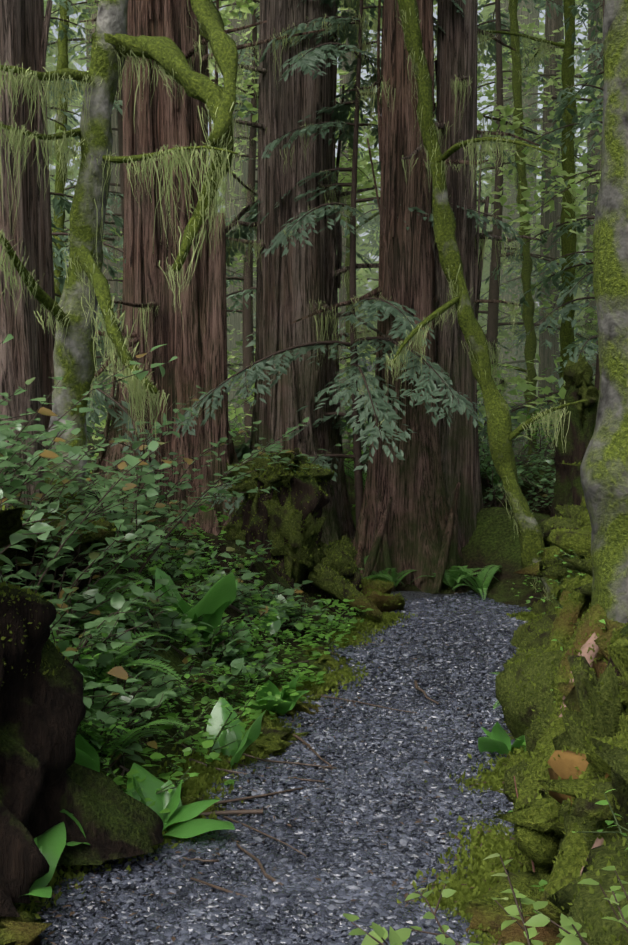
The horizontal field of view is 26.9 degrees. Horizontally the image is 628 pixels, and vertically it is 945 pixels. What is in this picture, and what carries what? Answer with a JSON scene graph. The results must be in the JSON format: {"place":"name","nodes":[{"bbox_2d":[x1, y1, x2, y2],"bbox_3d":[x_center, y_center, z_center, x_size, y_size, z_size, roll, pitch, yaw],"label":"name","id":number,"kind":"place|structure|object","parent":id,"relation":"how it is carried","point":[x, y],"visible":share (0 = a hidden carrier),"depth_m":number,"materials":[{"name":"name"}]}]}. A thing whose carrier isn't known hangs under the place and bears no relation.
{"place":"outdoors","nodes":[
{"label":"outdoors","id":0,"kind":"place"},
{"bbox_2d":[0,412,340,566],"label":"shrub","id":1,"kind":"object","parent":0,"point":[37,527],"visible":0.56,"depth_m":4.93,"materials":[{"name":"green plant"}]},
{"bbox_2d":[14,359,574,922],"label":"ground","id":2,"kind":"structure","parent":0,"point":[492,541],"depth_m":9.66,"materials":[{"name":"green plant"}]},
{"bbox_2d":[0,0,55,508],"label":"cedar tree","id":3,"kind":"object","parent":2,"relation":"on","point":[26,352],"visible":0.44,"depth_m":8.16,"materials":[{"name":"red bark"},{"name":"foliage"}]},
{"bbox_2d":[0,505,131,598],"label":"shrub","id":4,"kind":"object","parent":2,"relation":"on","point":[89,539],"visible":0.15,"depth_m":6.93,"materials":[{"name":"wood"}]},
{"bbox_2d":[0,505,163,916],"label":"boulder","id":5,"kind":"object","parent":2,"relation":"on","point":[45,779],"visible":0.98,"depth_m":4.86,"materials":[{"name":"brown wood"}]},
{"bbox_2d":[46,37,122,435],"bbox_3d":[-4.999,-5.626,19.773,4.334,11.007,4.128,0,4,1],"label":"hemlock tree","id":6,"kind":"object","parent":2,"relation":"on","point":[111,202],"visible":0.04,"depth_m":19.90,"materials":[{"name":"green plant"}]},
{"bbox_2d":[70,0,122,436],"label":"cedar tree","id":7,"kind":"object","parent":2,"relation":"on","point":[117,286],"visible":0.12,"depth_m":23.34,"materials":[{"name":"brown plant"}]},
{"bbox_2d":[0,0,249,514],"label":"mossy tree","id":8,"kind":"object","parent":2,"relation":"on","point":[85,293],"visible":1,"depth_m":7.23,"materials":[{"name":"green plant"}]},
{"bbox_2d":[49,0,208,303],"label":"tree","id":9,"kind":"object","parent":2,"relation":"on","point":[62,59],"visible":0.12,"depth_m":14.70,"materials":[{"name":"green plant"}]},
{"bbox_2d":[44,0,235,473],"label":"hemlock tree","id":10,"kind":"object","parent":2,"relation":"on","point":[101,396],"visible":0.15,"depth_m":12.74,"materials":[{"name":"green plant"}]},
{"bbox_2d":[49,0,254,404],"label":"hemlock tree","id":11,"kind":"object","parent":2,"relation":"on","point":[119,129],"visible":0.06,"depth_m":17.59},
{"bbox_2d":[0,334,333,770],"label":"salal shrubs","id":12,"kind":"object","parent":2,"relation":"on","point":[118,513],"visible":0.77,"depth_m":6.69,"materials":[{"name":"green plant"}]},
{"bbox_2d":[2,522,355,793],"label":"plants","id":13,"kind":"object","parent":2,"relation":"on","point":[110,734],"visible":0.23,"depth_m":6.98,"materials":[{"name":"green plant"}]},
{"bbox_2d":[75,0,324,539],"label":"cedar tree","id":14,"kind":"object","parent":2,"relation":"on","point":[197,346],"visible":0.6,"depth_m":12.20,"materials":[{"name":"red plant"}]},
{"bbox_2d":[217,0,259,432],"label":"cedar tree","id":15,"kind":"object","parent":2,"relation":"on","point":[235,319],"visible":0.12,"depth_m":25.36,"materials":[{"name":"green plant"}]},
{"bbox_2d":[19,567,525,903],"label":"broad-leaved plants","id":16,"kind":"object","parent":2,"relation":"on","point":[218,598],"visible":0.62,"depth_m":6.39,"materials":[{"name":"green plant"}]},
{"bbox_2d":[0,610,560,944],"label":"trail edge moss tufts","id":17,"kind":"object","parent":2,"relation":"on","point":[486,915],"visible":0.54,"depth_m":5.19,"materials":[{"name":"green plant"}]},
{"bbox_2d":[35,589,531,944],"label":"path gravel","id":18,"kind":"structure","parent":2,"relation":"on","point":[367,781],"depth_m":5.55,"materials":[{"name":"grey gravel"}]},
{"bbox_2d":[26,636,528,944],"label":"debris","id":19,"kind":"object","parent":18,"relation":"on","point":[173,938],"visible":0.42,"depth_m":5.11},
{"bbox_2d":[208,0,371,446],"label":"hemlock tree","id":20,"kind":"object","parent":2,"relation":"on","point":[248,313],"visible":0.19,"depth_m":17.22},
{"bbox_2d":[38,454,554,765],"bbox_3d":[0.285,0.153,9.944,7.466,2.142,11.857,2,4,21],"label":"fern","id":21,"kind":"object","parent":2,"relation":"on","point":[480,584],"visible":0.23,"depth_m":6.66,"materials":[{"name":"green plant"}]},
{"bbox_2d":[217,448,382,619],"bbox_3d":[-0.222,0.613,10.350,1.618,1.624,1.562,-3,5,-33],"label":"mossy stump","id":22,"kind":"object","parent":2,"relation":"on","point":[288,520],"visible":0.6,"depth_m":10.05,"materials":[{"name":"green plant"}]},
{"bbox_2d":[40,503,559,944],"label":"ground cover plants","id":23,"kind":"object","parent":2,"relation":"on","point":[208,743],"visible":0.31,"depth_m":7.57,"materials":[{"name":"green plant"}]},
{"bbox_2d":[118,545,502,943],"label":"fallen twigs","id":24,"kind":"object","parent":2,"relation":"on","point":[122,767],"visible":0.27,"depth_m":5.92,"materials":[{"name":"brown wood"}]},
{"bbox_2d":[44,0,603,462],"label":"foliage boughs","id":25,"kind":"object","parent":2,"relation":"on","point":[228,14],"visible":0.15,"depth_m":17.11,"materials":[{"name":"green plant"}]},
{"bbox_2d":[86,344,594,509],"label":"understory shrubs","id":26,"kind":"object","parent":2,"relation":"on","point":[235,426],"visible":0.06,"depth_m":16.71,"materials":[{"name":"green plant"}]},
{"bbox_2d":[223,0,474,545],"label":"cedar tree","id":27,"kind":"object","parent":2,"relation":"on","point":[297,282],"visible":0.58,"depth_m":12.37,"materials":[{"name":"brown plant"}]},
{"bbox_2d":[174,0,526,528],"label":"hemlock sapling","id":28,"kind":"object","parent":2,"relation":"on","point":[356,416],"visible":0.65,"depth_m":11.67,"materials":[{"name":"green plant"}]},
{"bbox_2d":[339,2,376,442],"bbox_3d":[-0.492,-16.003,21.793,4.534,32.000,7.320,2,4,23],"label":"cedar tree","id":29,"kind":"object","parent":2,"relation":"on","point":[343,81],"visible":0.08,"depth_m":22.55,"materials":[{"name":"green plant"}]},
{"bbox_2d":[342,5,381,448],"bbox_3d":[1.455,-9.390,18.061,4.005,18.549,4.547,3,5,34],"label":"tree trunk","id":30,"kind":"object","parent":2,"relation":"on","point":[347,259],"visible":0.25,"depth_m":18.70,"materials":[{"name":"green plant"}]},
{"bbox_2d":[361,577,407,611],"bbox_3d":[0.171,1.133,10.835,1.364,0.766,1.104,0,4,1],"label":"mossy rock","id":31,"kind":"object","parent":2,"relation":"on","point":[377,592],"visible":0.06,"depth_m":10.54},
{"bbox_2d":[336,9,488,353],"bbox_3d":[1.513,-5.599,23.496,3.585,11.007,4.093,-1,4,-10],"label":"hemlock tree","id":32,"kind":"object","parent":2,"relation":"on","point":[366,226],"visible":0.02,"depth_m":23.57,"materials":[{"name":"plant"}]},
{"bbox_2d":[290,0,541,593],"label":"redwood tree","id":33,"kind":"object","parent":2,"relation":"on","point":[422,506],"visible":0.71,"depth_m":11.86,"materials":[{"name":"red plant"}]},
{"bbox_2d":[351,0,593,450],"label":"hemlock tree","id":34,"kind":"object","parent":2,"relation":"on","point":[492,312],"visible":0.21,"depth_m":17.72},
{"bbox_2d":[434,0,576,397],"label":"tree","id":35,"kind":"object","parent":2,"relation":"on","point":[568,246],"visible":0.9,"depth_m":15.14,"materials":[{"name":"green plant"}]},
{"bbox_2d":[476,0,540,436],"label":"cedar tree","id":36,"kind":"object","parent":2,"relation":"on","point":[535,13],"visible":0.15,"depth_m":26.16,"materials":[{"name":"green plant"}]},
{"bbox_2d":[492,0,537,460],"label":"tree trunk","id":37,"kind":"object","parent":2,"relation":"on","point":[528,322],"visible":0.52,"depth_m":17.14,"materials":[{"name":"green plant"}]},
{"bbox_2d":[478,403,556,512],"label":"shrubs","id":38,"kind":"object","parent":2,"relation":"on","point":[484,452],"visible":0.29,"depth_m":13.78,"materials":[{"name":"green plant"}]},
{"bbox_2d":[514,776,534,871],"bbox_3d":[0.846,1.381,4.585,0.116,0.348,1.017,-1,4,-12],"label":"twig","id":39,"kind":"object","parent":2,"relation":"on","point":[533,866],"visible":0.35,"depth_m":5.05,"materials":[{"name":"brown wood"}]},
{"bbox_2d":[479,0,594,440],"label":"cedar tree","id":40,"kind":"object","parent":2,"relation":"on","point":[553,23],"visible":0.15,"depth_m":20.52,"materials":[{"name":"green plant"}]},
{"bbox_2d":[477,0,599,456],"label":"hemlock tree","id":41,"kind":"object","parent":2,"relation":"on","point":[539,112],"visible":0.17,"depth_m":21.51,"materials":[{"name":"green plant"}]},
{"bbox_2d":[478,0,604,437],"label":"hemlock tree","id":42,"kind":"object","parent":2,"relation":"on","point":[586,122],"visible":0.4,"depth_m":14.17,"materials":[{"name":"green plant"}]},
{"bbox_2d":[495,0,627,944],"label":"mossy tree","id":43,"kind":"object","parent":2,"relation":"on","point":[570,770],"visible":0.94,"depth_m":5.88,"materials":[{"name":"green plant"}]},
{"bbox_2d":[550,354,598,517],"bbox_3d":[2.333,-0.098,11.499,0.626,1.891,0.629,0,4,1],"label":"dark stump","id":44,"kind":"object","parent":2,"relation":"on","point":[579,386],"visible":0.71,"depth_m":11.38,"materials":[{"name":"brown wood"}]},
{"bbox_2d":[550,30,601,373],"bbox_3d":[5.180,-4.506,18.547,3.803,9.071,3.331,-2,5,-29],"label":"hemlock tree","id":45,"kind":"object","parent":2,"relation":"on","point":[593,195],"visible":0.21,"depth_m":18.64,"materials":[{"name":"green plant"}]},
{"bbox_2d":[529,549,627,849],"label":"seedlings on bank","id":46,"kind":"object","parent":2,"relation":"on","point":[604,802],"visible":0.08,"depth_m":5.87,"materials":[{"name":"green plant"}]},
{"bbox_2d":[574,0,603,369],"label":"cedar tree","id":47,"kind":"object","parent":2,"relation":"on","point":[591,189],"visible":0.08,"depth_m":21.34,"materials":[{"name":"green plant"}]},
{"bbox_2d":[44,0,587,438],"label":"trees","id":48,"kind":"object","parent":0,"point":[360,292],"depth_m":27.71,"materials":[{"name":"green plant"}]},
{"bbox_2d":[45,0,587,371],"label":"sky","id":49,"kind":"structure","parent":0,"point":[581,36],"materials":[{"name":"white"}]},
{"bbox_2d":[383,0,587,600],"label":"mossy tree","id":50,"kind":"object","parent":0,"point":[502,435],"visible":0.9,"depth_m":10.14,"materials":[{"name":"green plant"}]},
{"bbox_2d":[343,853,627,944],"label":"seedlings","id":51,"kind":"object","parent":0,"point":[569,927],"visible":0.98,"depth_m":2.98,"materials":[{"name":"green plant"}]}
]}

